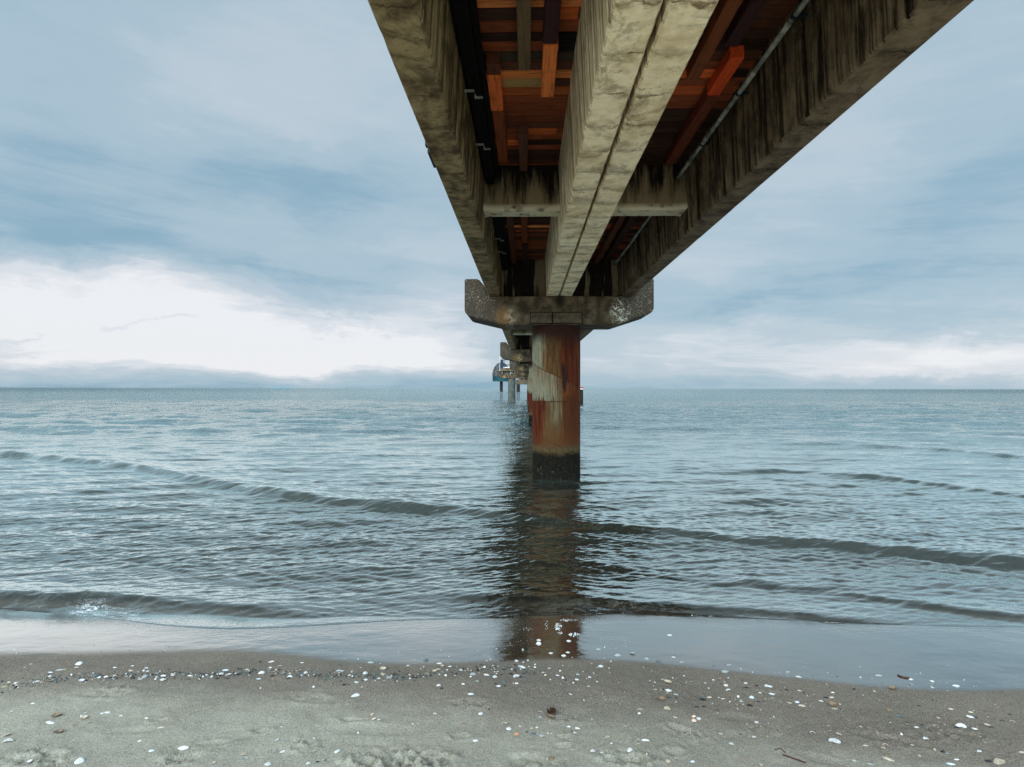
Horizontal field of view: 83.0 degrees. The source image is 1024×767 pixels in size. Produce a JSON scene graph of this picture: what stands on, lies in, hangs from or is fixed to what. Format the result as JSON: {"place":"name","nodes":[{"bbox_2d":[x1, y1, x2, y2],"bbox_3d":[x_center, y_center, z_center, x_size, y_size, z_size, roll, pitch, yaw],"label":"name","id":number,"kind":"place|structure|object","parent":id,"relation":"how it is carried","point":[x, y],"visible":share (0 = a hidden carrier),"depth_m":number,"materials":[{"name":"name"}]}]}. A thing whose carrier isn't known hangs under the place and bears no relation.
{"place":"outdoors","nodes":[
{"label":"outdoors","id":0,"kind":"place"},
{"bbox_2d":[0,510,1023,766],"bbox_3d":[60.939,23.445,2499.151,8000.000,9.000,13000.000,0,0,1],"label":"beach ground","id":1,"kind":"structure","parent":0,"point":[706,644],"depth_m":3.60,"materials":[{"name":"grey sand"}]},
{"bbox_2d":[74,757,84,763],"bbox_3d":[-1.882,1.640,2.522,0.039,0.012,0.035,5,2,-17],"label":"cockle shell","id":2,"kind":"object","parent":1,"relation":"on","point":[80,760],"visible":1,"depth_m":2.52},
{"bbox_2d":[178,746,188,749],"bbox_3d":[-1.491,1.647,2.618,0.061,0.011,0.023,-10,5,1],"label":"clam shell","id":3,"kind":"object","parent":1,"relation":"on","point":[183,747],"visible":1,"depth_m":2.61},
{"bbox_2d":[0,636,1018,766],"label":"shell debris","id":4,"kind":"object","parent":1,"relation":"on","point":[290,673],"visible":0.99,"depth_m":3.35,"materials":[{"name":"white"}]},
{"bbox_2d":[547,707,555,713],"bbox_3d":[0.201,1.662,2.941,0.041,0.027,0.040,0,-1,42],"label":"barnacle clump","id":5,"kind":"object","parent":1,"relation":"on","point":[552,711],"visible":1,"depth_m":2.94,"materials":[{"name":"brown"}]},
{"bbox_2d":[510,619,601,643],"bbox_3d":[0.397,1.851,4.490,0.854,0.117,1.110,0,0,1],"label":"foam","id":6,"kind":"object","parent":1,"relation":"on","point":[559,628],"visible":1,"depth_m":4.34,"materials":[{"name":"white"}]},
{"bbox_2d":[782,754,805,762],"bbox_3d":[1.265,1.683,2.598,0.096,0.010,0.009,0,-1,38],"label":"twig","id":7,"kind":"object","parent":1,"relation":"on","point":[793,758],"visible":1,"depth_m":2.60,"materials":[{"name":"brown wood"}]},
{"bbox_2d":[829,701,837,705],"bbox_3d":[1.728,1.728,3.116,0.044,0.011,0.034,3,9,25],"label":"clam shell","id":8,"kind":"object","parent":1,"relation":"on","point":[832,703],"visible":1,"depth_m":3.12},
{"bbox_2d":[828,738,840,743],"bbox_3d":[1.529,1.693,2.746,0.052,0.013,0.034,0,0,3],"label":"shell fragment","id":9,"kind":"object","parent":1,"relation":"on","point":[834,740],"visible":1,"depth_m":2.74,"materials":[{"name":"white"}]},
{"bbox_2d":[955,723,966,727],"bbox_3d":[2.264,1.722,2.919,0.056,0.012,0.028,5,11,6],"label":"clam shell","id":10,"kind":"object","parent":1,"relation":"on","point":[961,725],"visible":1,"depth_m":2.92},
{"bbox_2d":[993,758,1004,764],"bbox_3d":[2.188,1.697,2.599,0.056,0.014,0.037,-9,2,3],"label":"shell fragment","id":11,"kind":"object","parent":1,"relation":"on","point":[997,761],"visible":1,"depth_m":2.60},
{"bbox_2d":[0,387,1023,627],"bbox_3d":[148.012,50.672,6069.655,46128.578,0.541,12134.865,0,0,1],"label":"sea water","id":12,"kind":"structure","parent":0,"point":[670,460],"depth_m":11.62,"materials":[{"name":"blue liquid"}]},
{"bbox_2d":[492,362,509,391],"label":"diving gondola","id":13,"kind":"object","parent":12,"relation":"in","point":[497,367],"visible":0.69,"depth_m":308.55,"materials":[{"name":"teal paint"}]},
{"bbox_2d":[497,371,525,401],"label":"pier support","id":14,"kind":"object","parent":12,"relation":"in","point":[511,387],"visible":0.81,"depth_m":75.57,"materials":[{"name":"concrete"}]},
{"bbox_2d":[500,368,513,373],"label":"side platform","id":15,"kind":"structure","parent":14,"relation":"on","point":[503,370],"depth_m":75.26,"materials":[{"name":"brown concrete"}]},
{"bbox_2d":[500,342,531,425],"bbox_3d":[1.337,0.651,28.058,3.787,5.237,1.109,0,0,1],"label":"pier support","id":16,"kind":"object","parent":12,"relation":"in","point":[515,355],"visible":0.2,"depth_m":27.60,"materials":[{"name":"concrete"}]},
{"bbox_2d":[502,329,531,348],"bbox_3d":[0.439,-2.147,20.143,1.509,0.915,15.975,0,0,1],"label":"deck span","id":17,"kind":"object","parent":16,"relation":"on","point":[523,340],"visible":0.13,"depth_m":26.11,"materials":[{"name":"concrete"}]},
{"bbox_2d":[580,330,592,340],"bbox_3d":[1.911,-2.145,20.095,1.546,0.915,15.950,0,0,1],"label":"deck span","id":18,"kind":"object","parent":16,"relation":"on","point":[584,333],"visible":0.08,"depth_m":19.96,"materials":[{"name":"concrete"}]},
{"bbox_2d":[510,361,528,411],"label":"pier support","id":19,"kind":"object","parent":12,"relation":"in","point":[519,367],"visible":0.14,"depth_m":43.56,"materials":[{"name":"concrete"}]},
{"bbox_2d":[514,370,527,404],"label":"pier support","id":20,"kind":"object","parent":12,"relation":"in","point":[520,373],"visible":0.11,"depth_m":59.53,"materials":[{"name":"concrete"}]},
{"bbox_2d":[516,379,526,391],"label":"pier head support","id":21,"kind":"object","parent":12,"relation":"in","point":[518,382],"visible":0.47,"depth_m":277.14,"materials":[{"name":"concrete"}]},
{"bbox_2d":[465,279,653,478],"bbox_3d":[0.947,0.522,12.090,3.787,5.237,1.109,0,0,1],"label":"pier support","id":22,"kind":"object","parent":12,"relation":"in","point":[555,324],"visible":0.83,"depth_m":11.62,"materials":[{"name":"concrete"}]},
{"bbox_2d":[368,0,662,295],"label":"deck span","id":23,"kind":"object","parent":22,"relation":"on","point":[561,75],"visible":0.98,"depth_m":4.66,"materials":[{"name":"concrete"}]},
{"bbox_2d":[425,142,435,167],"bbox_3d":[-0.661,-1.853,4.690,0.022,0.037,0.463,0,0,1],"label":"girder clip","id":24,"kind":"object","parent":23,"relation":"attached to","point":[431,159],"visible":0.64,"depth_m":4.68,"materials":[{"name":"grey metal"}]},
{"bbox_2d":[450,0,509,270],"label":"cable duct","id":25,"kind":"object","parent":23,"relation":"attached to","point":[466,19],"visible":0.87,"depth_m":4.77,"materials":[{"name":"black plastic"}]},
{"bbox_2d":[559,0,973,295],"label":"deck span","id":26,"kind":"object","parent":22,"relation":"on","point":[826,64],"visible":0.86,"depth_m":4.54,"materials":[{"name":"concrete"}]},
{"bbox_2d":[614,0,809,265],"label":"conduit pipe","id":27,"kind":"object","parent":26,"relation":"attached to","point":[796,14],"visible":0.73,"depth_m":4.81,"materials":[{"name":"grey metal"}]},
{"bbox_2d":[580,387,582,404],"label":"marker post","id":28,"kind":"object","parent":12,"relation":"in","point":[581,396],"visible":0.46,"depth_m":62.14,"materials":[{"name":"white paint"}]},
{"bbox_2d":[0,0,1023,388],"label":"sky","id":29,"kind":"structure","parent":0,"point":[194,193],"materials":[{"name":"blue"}]}
]}

